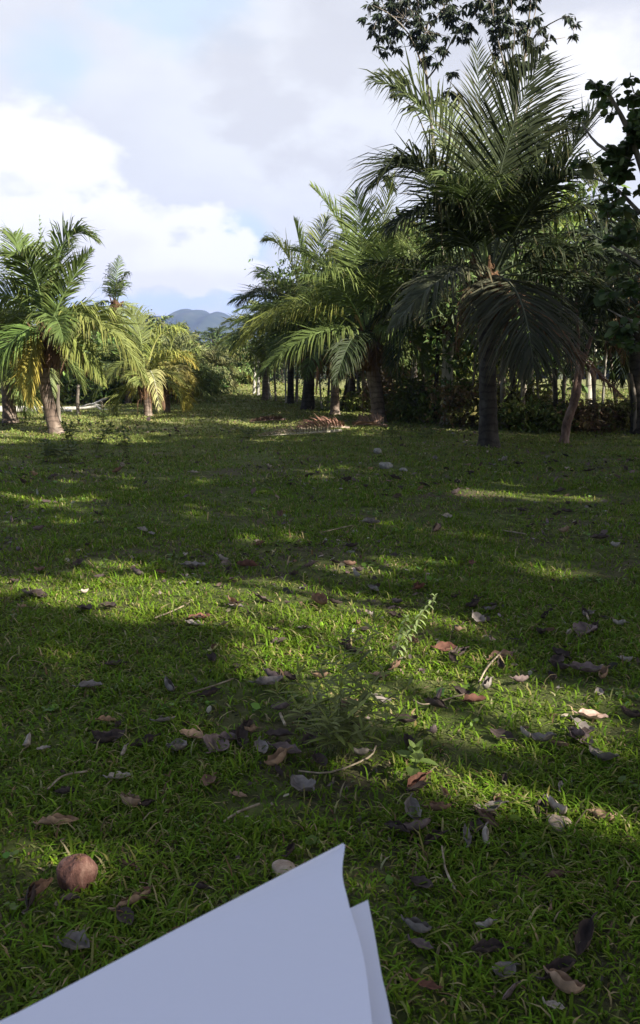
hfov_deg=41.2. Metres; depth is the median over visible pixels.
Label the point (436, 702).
dry leaf
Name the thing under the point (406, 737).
dry leaf
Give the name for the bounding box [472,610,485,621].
dry leaf
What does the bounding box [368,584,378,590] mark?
dry leaf
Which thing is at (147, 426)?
weed
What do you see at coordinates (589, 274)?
thin tree
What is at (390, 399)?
bush
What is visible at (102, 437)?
weed
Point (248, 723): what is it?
dry leaf
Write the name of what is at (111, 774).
dry leaf
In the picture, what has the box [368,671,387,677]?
dry leaf
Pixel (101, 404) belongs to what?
stake
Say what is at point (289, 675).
dry leaf
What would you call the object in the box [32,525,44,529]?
dry leaf
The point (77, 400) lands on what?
stake
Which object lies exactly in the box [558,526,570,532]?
dry leaf
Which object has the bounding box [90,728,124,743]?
dry leaf
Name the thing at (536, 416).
bush
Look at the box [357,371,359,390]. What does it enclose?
thin tree
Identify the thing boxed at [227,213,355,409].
coconut palm
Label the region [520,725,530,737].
dry leaf
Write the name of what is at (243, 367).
bush
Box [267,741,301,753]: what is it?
dry leaf
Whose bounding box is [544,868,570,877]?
dry leaf
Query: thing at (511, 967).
dry leaf
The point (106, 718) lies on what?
dry leaf
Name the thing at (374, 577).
leaf litter
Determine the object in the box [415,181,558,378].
leafy tree
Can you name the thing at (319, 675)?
dry leaf
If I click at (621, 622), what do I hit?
dry leaf
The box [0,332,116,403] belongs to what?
bush
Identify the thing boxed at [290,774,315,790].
dry leaf
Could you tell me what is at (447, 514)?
dry leaf
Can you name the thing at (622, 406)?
bush
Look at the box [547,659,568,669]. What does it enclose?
dry leaf
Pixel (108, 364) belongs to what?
coconut palm
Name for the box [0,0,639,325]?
sky
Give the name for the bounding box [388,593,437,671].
sprig
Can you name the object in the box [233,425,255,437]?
weed
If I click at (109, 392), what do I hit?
bush
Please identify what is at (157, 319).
coconut palm
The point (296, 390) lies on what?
thin tree
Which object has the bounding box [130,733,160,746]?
dry leaf
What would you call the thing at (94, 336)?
coconut palm
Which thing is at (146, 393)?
young palm
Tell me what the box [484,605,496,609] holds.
dry leaf
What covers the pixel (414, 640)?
dry leaf
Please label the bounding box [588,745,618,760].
dry leaf
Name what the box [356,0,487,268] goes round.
slender tree
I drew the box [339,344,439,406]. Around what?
bush
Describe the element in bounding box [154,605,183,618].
twig
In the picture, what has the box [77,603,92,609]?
dry leaf
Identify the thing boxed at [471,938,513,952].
dry leaf
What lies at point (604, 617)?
dry leaf
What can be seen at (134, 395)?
young palm
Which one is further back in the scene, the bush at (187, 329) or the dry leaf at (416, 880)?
the bush at (187, 329)
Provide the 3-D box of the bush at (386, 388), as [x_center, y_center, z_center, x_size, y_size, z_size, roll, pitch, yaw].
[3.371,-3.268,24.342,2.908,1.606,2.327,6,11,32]
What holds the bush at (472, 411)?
on the ground at (26, 872)
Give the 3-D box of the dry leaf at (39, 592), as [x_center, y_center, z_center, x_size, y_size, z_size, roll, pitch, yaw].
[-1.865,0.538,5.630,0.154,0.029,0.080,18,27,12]
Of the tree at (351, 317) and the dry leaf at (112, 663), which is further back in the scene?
the tree at (351, 317)
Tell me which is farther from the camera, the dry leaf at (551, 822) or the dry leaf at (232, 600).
the dry leaf at (232, 600)
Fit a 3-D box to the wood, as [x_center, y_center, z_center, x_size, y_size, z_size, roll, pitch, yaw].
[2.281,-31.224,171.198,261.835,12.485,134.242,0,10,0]
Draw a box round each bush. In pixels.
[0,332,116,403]
[0,343,121,402]
[50,324,176,404]
[69,337,204,401]
[139,317,216,351]
[173,368,238,395]
[174,359,236,397]
[213,360,270,383]
[264,609,412,762]
[318,390,370,411]
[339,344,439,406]
[343,357,433,420]
[368,388,428,422]
[383,365,471,422]
[384,369,477,421]
[392,341,497,379]
[407,381,476,426]
[415,361,530,427]
[420,327,561,396]
[441,380,559,431]
[461,385,569,427]
[497,395,586,433]
[532,394,629,432]
[558,400,629,432]
[584,392,637,431]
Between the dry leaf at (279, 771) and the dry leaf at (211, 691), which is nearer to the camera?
the dry leaf at (279, 771)
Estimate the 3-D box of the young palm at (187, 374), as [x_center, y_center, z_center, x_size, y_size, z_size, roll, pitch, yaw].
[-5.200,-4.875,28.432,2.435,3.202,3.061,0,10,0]
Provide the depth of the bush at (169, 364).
39.67 m
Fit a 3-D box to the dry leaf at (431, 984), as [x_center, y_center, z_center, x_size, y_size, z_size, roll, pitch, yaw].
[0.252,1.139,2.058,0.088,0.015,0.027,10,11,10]
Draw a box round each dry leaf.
[17,877,52,900]
[21,588,41,594]
[22,733,30,746]
[22,882,35,911]
[29,587,46,597]
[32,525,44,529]
[32,813,78,824]
[34,566,45,570]
[36,745,49,749]
[55,786,78,793]
[57,930,89,949]
[60,893,79,899]
[70,558,82,567]
[72,679,101,686]
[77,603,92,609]
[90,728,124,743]
[91,729,118,742]
[94,573,106,577]
[95,715,115,720]
[100,601,116,606]
[102,771,129,778]
[104,659,127,664]
[107,889,148,909]
[112,466,123,471]
[114,720,121,726]
[116,905,133,925]
[118,858,137,867]
[120,743,128,755]
[120,791,140,807]
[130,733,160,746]
[132,567,143,574]
[137,526,147,530]
[137,885,150,898]
[138,799,156,806]
[150,716,175,721]
[152,569,165,572]
[164,675,174,691]
[166,738,187,750]
[179,561,205,566]
[179,728,202,737]
[183,612,209,619]
[185,619,202,624]
[186,564,198,569]
[188,881,211,888]
[196,686,221,696]
[200,772,216,786]
[203,733,229,753]
[206,652,215,660]
[217,554,228,559]
[218,731,240,739]
[228,595,238,605]
[229,789,246,796]
[236,723,248,748]
[237,559,259,566]
[242,719,252,728]
[244,724,260,732]
[249,675,282,684]
[254,592,273,602]
[254,736,268,753]
[263,667,282,680]
[264,728,293,736]
[264,746,292,765]
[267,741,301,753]
[270,637,285,642]
[270,701,293,709]
[275,764,282,776]
[277,510,282,516]
[282,842,294,856]
[284,671,296,679]
[287,570,297,575]
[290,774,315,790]
[298,731,317,744]
[304,560,316,566]
[311,593,327,604]
[312,670,330,677]
[312,750,327,765]
[328,598,341,603]
[338,640,361,652]
[340,637,351,642]
[341,560,355,565]
[344,543,357,546]
[352,566,363,570]
[353,568,360,576]
[353,747,372,754]
[360,517,379,523]
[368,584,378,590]
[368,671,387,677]
[372,693,391,702]
[384,820,409,832]
[386,610,402,617]
[388,474,400,478]
[388,660,400,669]
[390,713,417,722]
[392,598,401,602]
[392,645,409,651]
[401,914,431,932]
[402,818,430,830]
[403,733,414,746]
[404,793,421,819]
[406,781,430,790]
[407,636,418,642]
[407,771,431,787]
[407,973,442,989]
[408,934,433,949]
[409,874,432,887]
[410,581,424,588]
[421,801,451,810]
[423,829,448,844]
[424,697,447,708]
[427,724,436,733]
[430,641,455,650]
[432,522,441,531]
[436,687,443,697]
[441,513,451,516]
[441,785,450,799]
[448,652,458,664]
[450,646,468,656]
[451,487,461,493]
[452,684,469,694]
[454,626,464,630]
[459,693,485,701]
[463,824,471,847]
[465,596,482,606]
[466,807,500,815]
[469,817,483,832]
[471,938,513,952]
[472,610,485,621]
[473,800,508,811]
[475,806,498,826]
[475,917,496,928]
[482,676,492,688]
[482,822,489,845]
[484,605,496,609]
[485,649,513,659]
[490,728,516,740]
[492,961,520,976]
[493,794,500,800]
[497,657,504,668]
[502,773,507,784]
[502,981,520,999]
[509,674,528,681]
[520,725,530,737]
[531,732,555,740]
[535,955,575,980]
[536,627,545,633]
[537,793,546,819]
[541,609,550,618]
[542,997,564,1008]
[543,965,584,993]
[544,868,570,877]
[546,627,555,631]
[546,794,567,814]
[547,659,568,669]
[547,669,556,679]
[547,814,571,833]
[548,740,568,746]
[550,653,564,661]
[552,647,570,658]
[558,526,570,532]
[558,781,564,792]
[560,508,573,511]
[563,661,602,671]
[567,726,586,737]
[570,715,594,729]
[570,727,596,733]
[570,731,593,745]
[572,708,607,718]
[573,621,596,636]
[574,911,597,955]
[582,606,589,615]
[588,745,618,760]
[588,809,616,821]
[590,533,613,538]
[591,619,599,632]
[595,687,603,694]
[598,665,610,678]
[600,615,614,620]
[609,541,619,546]
[612,618,629,624]
[617,655,632,661]
[620,705,639,717]
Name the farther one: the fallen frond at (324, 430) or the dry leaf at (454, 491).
the fallen frond at (324, 430)
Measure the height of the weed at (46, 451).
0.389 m
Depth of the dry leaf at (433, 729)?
3.48 m
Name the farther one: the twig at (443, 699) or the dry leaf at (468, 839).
the twig at (443, 699)
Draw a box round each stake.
[56,385,61,421]
[76,385,79,414]
[100,401,104,416]
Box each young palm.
[102,304,192,416]
[120,350,192,410]
[127,320,198,412]
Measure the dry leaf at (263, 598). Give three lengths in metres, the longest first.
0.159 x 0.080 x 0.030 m
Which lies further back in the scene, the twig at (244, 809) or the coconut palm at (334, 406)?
the coconut palm at (334, 406)
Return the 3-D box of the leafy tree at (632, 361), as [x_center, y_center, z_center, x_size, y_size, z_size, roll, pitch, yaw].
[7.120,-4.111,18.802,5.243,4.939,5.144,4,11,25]
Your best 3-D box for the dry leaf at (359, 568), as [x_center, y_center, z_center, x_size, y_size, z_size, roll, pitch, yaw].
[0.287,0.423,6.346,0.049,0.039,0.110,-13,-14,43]
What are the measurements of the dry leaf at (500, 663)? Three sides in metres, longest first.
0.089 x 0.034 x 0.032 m
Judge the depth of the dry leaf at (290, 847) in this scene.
2.62 m
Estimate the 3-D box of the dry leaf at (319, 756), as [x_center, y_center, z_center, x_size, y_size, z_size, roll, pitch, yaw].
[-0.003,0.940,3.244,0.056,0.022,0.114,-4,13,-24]
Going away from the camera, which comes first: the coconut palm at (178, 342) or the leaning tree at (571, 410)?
the leaning tree at (571, 410)
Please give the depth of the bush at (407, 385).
23.48 m
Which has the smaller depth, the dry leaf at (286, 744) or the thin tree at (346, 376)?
the dry leaf at (286, 744)
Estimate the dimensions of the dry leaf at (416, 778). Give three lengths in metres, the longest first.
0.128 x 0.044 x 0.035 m
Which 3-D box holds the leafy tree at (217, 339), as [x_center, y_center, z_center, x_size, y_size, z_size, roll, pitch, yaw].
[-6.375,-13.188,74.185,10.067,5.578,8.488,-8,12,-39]
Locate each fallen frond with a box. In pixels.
[250,415,285,421]
[258,423,341,435]
[297,414,349,428]
[352,412,386,426]
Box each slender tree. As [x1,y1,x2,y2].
[220,323,283,393]
[220,328,286,398]
[231,331,260,395]
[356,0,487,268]
[473,0,582,392]
[585,327,599,404]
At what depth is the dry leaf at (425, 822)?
2.74 m
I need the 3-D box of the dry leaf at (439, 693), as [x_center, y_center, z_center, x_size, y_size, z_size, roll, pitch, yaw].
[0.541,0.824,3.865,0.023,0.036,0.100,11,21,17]
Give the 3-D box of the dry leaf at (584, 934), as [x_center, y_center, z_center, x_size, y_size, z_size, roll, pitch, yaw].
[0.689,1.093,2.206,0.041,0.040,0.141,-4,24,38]
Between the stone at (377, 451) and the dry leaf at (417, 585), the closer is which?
the dry leaf at (417, 585)
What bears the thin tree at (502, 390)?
on the ground at (26, 872)
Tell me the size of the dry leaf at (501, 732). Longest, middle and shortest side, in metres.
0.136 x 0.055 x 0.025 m
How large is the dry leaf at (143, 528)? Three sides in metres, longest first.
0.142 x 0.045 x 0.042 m
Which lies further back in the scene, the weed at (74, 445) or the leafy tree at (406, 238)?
the leafy tree at (406, 238)
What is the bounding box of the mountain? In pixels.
[124,309,255,343]
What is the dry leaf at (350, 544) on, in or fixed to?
on the ground at (26, 872)
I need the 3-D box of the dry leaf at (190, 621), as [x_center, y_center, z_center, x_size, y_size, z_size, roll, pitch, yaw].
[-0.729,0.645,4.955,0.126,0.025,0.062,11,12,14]
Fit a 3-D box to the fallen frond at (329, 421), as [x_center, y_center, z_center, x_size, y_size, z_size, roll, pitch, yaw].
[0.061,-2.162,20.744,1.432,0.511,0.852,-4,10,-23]
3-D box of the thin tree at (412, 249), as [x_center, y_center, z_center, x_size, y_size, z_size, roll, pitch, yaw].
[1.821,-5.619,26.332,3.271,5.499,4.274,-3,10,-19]
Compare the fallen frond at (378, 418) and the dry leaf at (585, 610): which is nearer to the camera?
the dry leaf at (585, 610)
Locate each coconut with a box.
[56,854,97,892]
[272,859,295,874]
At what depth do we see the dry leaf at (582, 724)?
3.49 m
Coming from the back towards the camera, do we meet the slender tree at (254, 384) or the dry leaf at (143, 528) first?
the slender tree at (254, 384)
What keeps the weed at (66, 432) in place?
on the ground at (26, 872)
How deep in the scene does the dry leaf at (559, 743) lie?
3.33 m
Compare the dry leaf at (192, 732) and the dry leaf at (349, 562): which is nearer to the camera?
the dry leaf at (192, 732)
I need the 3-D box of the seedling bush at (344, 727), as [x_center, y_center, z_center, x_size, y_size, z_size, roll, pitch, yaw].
[0.099,0.711,3.257,0.519,0.539,0.583,-3,10,-19]
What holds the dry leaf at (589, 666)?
on the ground at (26, 872)
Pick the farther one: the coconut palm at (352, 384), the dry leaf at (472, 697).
the coconut palm at (352, 384)
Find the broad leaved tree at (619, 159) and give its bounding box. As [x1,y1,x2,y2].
[567,73,639,353]
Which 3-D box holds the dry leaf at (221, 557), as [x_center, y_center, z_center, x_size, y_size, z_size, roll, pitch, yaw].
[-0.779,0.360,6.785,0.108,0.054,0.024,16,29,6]
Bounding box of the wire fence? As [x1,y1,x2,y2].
[463,374,637,431]
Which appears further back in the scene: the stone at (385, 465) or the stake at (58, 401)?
the stake at (58, 401)
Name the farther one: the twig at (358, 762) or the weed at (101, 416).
the weed at (101, 416)
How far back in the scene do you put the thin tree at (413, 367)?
24.17 m
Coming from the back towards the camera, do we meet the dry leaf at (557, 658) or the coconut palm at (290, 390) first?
the coconut palm at (290, 390)
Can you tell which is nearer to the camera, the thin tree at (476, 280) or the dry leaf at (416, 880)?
the dry leaf at (416, 880)
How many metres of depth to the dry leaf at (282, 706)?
3.74 m
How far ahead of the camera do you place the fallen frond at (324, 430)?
18.93 m
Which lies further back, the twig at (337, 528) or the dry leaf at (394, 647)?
the twig at (337, 528)
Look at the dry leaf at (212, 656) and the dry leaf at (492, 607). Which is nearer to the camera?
the dry leaf at (212, 656)
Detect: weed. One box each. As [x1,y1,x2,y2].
[34,438,57,462]
[47,440,81,461]
[58,419,82,445]
[85,422,115,453]
[97,409,108,422]
[104,425,133,457]
[134,422,153,433]
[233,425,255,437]
[384,426,399,437]
[410,425,439,437]
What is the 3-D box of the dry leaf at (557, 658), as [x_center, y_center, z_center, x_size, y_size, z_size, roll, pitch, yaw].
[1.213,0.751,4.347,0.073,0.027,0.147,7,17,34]
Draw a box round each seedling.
[376,421,384,443]
[396,739,438,775]
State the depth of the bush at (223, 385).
44.36 m
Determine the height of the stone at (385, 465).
0.119 m
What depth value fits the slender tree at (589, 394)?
26.64 m
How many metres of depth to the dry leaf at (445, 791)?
2.97 m
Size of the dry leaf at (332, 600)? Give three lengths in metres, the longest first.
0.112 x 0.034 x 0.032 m
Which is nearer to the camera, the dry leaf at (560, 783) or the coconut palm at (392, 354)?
the dry leaf at (560, 783)
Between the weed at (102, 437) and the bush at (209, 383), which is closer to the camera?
the weed at (102, 437)
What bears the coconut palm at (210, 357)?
on the ground at (26, 872)
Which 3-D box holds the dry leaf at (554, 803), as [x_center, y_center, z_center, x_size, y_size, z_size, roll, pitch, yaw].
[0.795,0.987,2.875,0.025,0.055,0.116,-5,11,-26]
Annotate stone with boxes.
[373,448,381,453]
[379,462,392,468]
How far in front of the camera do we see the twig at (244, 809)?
2.86 m
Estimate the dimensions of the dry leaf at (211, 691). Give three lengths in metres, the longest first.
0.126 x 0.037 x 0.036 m
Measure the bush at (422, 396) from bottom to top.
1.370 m
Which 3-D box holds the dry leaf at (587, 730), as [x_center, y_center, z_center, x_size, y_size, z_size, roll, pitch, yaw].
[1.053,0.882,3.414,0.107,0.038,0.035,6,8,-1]
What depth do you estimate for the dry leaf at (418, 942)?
2.21 m
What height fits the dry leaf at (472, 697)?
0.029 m
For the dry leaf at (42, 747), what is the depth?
3.34 m
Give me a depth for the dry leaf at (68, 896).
2.40 m
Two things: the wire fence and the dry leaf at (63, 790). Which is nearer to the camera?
the dry leaf at (63, 790)
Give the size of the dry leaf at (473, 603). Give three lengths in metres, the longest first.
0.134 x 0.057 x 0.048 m
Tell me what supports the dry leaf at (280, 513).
on the ground at (26, 872)
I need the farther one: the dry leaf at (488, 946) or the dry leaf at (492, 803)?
the dry leaf at (492, 803)
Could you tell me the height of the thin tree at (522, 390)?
4.317 m
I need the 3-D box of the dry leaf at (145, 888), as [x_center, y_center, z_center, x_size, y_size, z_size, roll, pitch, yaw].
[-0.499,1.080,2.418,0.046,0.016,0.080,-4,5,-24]
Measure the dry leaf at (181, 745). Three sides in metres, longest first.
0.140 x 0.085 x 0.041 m
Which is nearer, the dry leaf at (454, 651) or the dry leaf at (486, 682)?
the dry leaf at (486, 682)
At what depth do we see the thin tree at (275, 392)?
39.30 m
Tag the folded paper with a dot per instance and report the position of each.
(297, 945)
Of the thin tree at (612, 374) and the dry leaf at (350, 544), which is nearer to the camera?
the dry leaf at (350, 544)
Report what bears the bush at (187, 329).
on the ground at (26, 872)
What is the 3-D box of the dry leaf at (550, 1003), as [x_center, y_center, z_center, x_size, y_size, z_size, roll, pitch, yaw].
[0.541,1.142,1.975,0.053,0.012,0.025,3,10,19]
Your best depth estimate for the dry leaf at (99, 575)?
6.15 m
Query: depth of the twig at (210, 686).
3.92 m
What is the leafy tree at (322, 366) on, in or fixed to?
on the ground at (26, 872)
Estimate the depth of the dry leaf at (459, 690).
3.89 m
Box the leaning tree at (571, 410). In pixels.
[515,209,639,443]
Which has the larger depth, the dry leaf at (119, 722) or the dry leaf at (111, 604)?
the dry leaf at (111, 604)
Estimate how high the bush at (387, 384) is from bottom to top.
2.264 m
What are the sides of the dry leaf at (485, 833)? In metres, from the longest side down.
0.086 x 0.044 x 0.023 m
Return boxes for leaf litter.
[0,415,639,993]
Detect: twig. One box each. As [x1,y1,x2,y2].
[47,770,87,789]
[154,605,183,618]
[187,678,233,693]
[223,803,259,822]
[279,712,286,725]
[298,745,376,773]
[321,525,351,532]
[413,693,464,704]
[441,845,456,892]
[478,651,501,683]
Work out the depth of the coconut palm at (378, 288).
22.33 m
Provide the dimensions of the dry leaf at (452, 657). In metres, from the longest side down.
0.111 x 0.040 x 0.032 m
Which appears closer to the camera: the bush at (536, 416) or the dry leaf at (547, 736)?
the dry leaf at (547, 736)
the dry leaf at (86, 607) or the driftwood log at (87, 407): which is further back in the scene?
the driftwood log at (87, 407)
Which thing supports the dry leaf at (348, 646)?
on the ground at (26, 872)
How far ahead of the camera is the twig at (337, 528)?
7.97 m
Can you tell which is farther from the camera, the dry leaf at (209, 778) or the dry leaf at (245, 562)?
the dry leaf at (245, 562)
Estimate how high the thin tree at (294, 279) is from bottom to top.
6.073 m
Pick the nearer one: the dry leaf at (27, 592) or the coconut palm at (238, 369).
the dry leaf at (27, 592)
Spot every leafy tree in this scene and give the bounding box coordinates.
[124,313,204,345]
[128,308,200,344]
[201,330,294,382]
[244,340,327,385]
[298,204,467,387]
[301,246,367,391]
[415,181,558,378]
[430,98,629,394]
[502,176,617,397]
[540,214,639,385]
[545,193,639,395]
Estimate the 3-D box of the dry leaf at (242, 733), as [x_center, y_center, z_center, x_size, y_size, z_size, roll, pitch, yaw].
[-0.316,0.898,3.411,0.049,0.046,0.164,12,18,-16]
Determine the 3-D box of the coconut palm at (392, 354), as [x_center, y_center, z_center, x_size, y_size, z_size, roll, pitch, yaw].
[3.413,-4.794,22.418,4.931,5.072,4.739,3,10,18]
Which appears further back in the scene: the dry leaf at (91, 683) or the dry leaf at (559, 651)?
the dry leaf at (559, 651)
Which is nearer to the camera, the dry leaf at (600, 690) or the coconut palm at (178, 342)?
the dry leaf at (600, 690)
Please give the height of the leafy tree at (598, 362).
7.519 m
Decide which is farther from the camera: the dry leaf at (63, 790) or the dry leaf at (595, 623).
the dry leaf at (595, 623)
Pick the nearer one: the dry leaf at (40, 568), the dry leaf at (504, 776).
the dry leaf at (504, 776)
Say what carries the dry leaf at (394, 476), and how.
on the ground at (26, 872)
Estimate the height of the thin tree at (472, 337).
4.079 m
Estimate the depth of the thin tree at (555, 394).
20.25 m
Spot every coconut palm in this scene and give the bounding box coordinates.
[0,213,150,434]
[0,288,89,422]
[69,327,114,354]
[86,335,165,403]
[88,255,145,336]
[135,315,184,334]
[150,332,209,396]
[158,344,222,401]
[184,342,241,393]
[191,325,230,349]
[210,346,252,382]
[214,299,283,400]
[226,294,327,403]
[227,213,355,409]
[229,171,461,422]
[252,286,412,414]
[287,302,357,394]
[338,250,465,377]
[342,28,639,447]
[351,240,537,424]
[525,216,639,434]
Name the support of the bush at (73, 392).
on the ground at (26, 872)
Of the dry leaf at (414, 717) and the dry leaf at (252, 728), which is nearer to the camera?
the dry leaf at (252, 728)
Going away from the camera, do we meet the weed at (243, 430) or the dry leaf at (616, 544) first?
the dry leaf at (616, 544)
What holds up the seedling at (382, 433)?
on the ground at (26, 872)
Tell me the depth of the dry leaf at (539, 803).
2.89 m
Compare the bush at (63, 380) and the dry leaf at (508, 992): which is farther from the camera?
the bush at (63, 380)
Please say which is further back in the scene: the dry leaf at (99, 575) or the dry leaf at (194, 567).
the dry leaf at (194, 567)
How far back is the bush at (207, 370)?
37.51 m
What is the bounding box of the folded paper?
[0,843,391,1023]
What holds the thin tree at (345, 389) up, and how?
on the ground at (26, 872)
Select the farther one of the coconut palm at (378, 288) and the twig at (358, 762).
the coconut palm at (378, 288)
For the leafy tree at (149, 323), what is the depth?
56.38 m
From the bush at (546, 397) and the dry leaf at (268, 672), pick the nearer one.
the dry leaf at (268, 672)
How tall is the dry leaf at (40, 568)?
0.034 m
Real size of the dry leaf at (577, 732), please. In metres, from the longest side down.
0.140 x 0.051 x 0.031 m
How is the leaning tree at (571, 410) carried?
on the ground at (26, 872)
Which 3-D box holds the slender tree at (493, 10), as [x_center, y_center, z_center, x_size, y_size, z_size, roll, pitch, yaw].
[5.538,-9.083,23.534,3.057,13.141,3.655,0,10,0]
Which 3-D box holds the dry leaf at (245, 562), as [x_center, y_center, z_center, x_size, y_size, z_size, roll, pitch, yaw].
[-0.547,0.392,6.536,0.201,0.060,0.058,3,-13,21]
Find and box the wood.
[206,340,626,379]
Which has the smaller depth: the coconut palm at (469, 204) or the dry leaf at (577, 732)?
the dry leaf at (577, 732)
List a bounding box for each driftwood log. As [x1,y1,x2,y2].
[0,397,107,407]
[0,405,106,410]
[0,408,71,411]
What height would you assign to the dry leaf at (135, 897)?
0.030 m
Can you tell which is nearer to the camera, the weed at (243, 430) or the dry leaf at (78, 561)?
the dry leaf at (78, 561)
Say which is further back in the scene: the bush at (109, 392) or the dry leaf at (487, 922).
the bush at (109, 392)
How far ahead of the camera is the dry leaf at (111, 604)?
5.36 m
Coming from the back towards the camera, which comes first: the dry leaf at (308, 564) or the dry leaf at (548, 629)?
the dry leaf at (308, 564)
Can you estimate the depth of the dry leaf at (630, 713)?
3.60 m
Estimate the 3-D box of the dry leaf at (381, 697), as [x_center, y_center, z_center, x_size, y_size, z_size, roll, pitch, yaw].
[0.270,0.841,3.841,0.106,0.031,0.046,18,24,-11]
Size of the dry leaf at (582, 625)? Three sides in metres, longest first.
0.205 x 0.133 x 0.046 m
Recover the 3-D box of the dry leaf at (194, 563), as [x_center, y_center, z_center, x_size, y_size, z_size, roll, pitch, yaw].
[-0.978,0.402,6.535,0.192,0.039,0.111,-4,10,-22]
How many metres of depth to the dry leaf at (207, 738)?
3.37 m
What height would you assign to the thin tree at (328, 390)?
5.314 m
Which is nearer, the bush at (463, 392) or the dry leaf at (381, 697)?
the dry leaf at (381, 697)
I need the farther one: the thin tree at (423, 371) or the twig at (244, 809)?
the thin tree at (423, 371)
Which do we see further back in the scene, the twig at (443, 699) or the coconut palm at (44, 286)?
the coconut palm at (44, 286)
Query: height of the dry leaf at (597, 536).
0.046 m
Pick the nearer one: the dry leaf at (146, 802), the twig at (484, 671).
the dry leaf at (146, 802)
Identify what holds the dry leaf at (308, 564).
on the ground at (26, 872)
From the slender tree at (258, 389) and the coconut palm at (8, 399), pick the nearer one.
the coconut palm at (8, 399)
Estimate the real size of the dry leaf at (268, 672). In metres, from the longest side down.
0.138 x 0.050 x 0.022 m
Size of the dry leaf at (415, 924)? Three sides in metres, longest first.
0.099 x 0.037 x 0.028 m
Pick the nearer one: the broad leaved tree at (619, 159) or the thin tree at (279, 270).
the broad leaved tree at (619, 159)
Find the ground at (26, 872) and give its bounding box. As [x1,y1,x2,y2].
[0,378,639,1023]
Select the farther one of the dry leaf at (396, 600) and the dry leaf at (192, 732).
the dry leaf at (396, 600)
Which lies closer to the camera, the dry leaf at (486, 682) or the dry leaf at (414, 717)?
the dry leaf at (414, 717)
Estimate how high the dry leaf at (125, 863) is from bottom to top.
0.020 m
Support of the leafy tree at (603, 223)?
on the ground at (26, 872)
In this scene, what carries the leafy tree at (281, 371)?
on the ground at (26, 872)
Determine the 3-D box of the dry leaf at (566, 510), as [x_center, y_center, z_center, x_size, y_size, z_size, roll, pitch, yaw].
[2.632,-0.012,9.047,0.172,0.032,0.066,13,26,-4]
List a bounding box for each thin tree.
[242,330,276,400]
[244,244,304,401]
[247,267,303,401]
[266,254,329,408]
[266,327,298,401]
[274,239,336,405]
[289,263,349,407]
[304,241,378,410]
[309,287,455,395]
[317,230,389,410]
[327,374,330,402]
[333,233,430,415]
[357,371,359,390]
[365,219,479,423]
[369,242,454,422]
[377,278,513,421]
[406,215,575,428]
[416,259,516,426]
[418,258,509,385]
[426,269,602,415]
[435,202,577,394]
[436,225,555,391]
[442,263,601,429]
[517,215,617,411]
[519,270,636,406]
[529,212,634,402]
[530,266,602,405]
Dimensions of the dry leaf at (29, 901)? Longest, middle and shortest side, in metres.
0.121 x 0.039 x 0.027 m
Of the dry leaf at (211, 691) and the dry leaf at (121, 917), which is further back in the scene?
the dry leaf at (211, 691)
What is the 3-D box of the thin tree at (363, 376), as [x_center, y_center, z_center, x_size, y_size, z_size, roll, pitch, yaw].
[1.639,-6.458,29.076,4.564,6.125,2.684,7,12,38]
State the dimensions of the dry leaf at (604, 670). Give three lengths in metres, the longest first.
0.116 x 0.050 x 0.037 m
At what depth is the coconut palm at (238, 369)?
50.68 m
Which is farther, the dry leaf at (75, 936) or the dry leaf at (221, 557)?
the dry leaf at (221, 557)
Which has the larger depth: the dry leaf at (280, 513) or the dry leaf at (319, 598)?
the dry leaf at (280, 513)
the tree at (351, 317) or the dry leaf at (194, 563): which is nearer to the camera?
the dry leaf at (194, 563)
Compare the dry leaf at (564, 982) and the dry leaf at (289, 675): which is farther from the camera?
the dry leaf at (289, 675)
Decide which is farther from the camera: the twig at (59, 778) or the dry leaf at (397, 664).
the dry leaf at (397, 664)
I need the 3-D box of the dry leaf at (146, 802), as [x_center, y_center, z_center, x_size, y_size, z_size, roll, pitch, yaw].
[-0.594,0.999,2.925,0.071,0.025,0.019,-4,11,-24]
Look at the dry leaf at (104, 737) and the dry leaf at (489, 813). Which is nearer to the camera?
the dry leaf at (489, 813)
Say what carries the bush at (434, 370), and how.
on the ground at (26, 872)
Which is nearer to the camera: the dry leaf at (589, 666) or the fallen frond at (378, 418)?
the dry leaf at (589, 666)

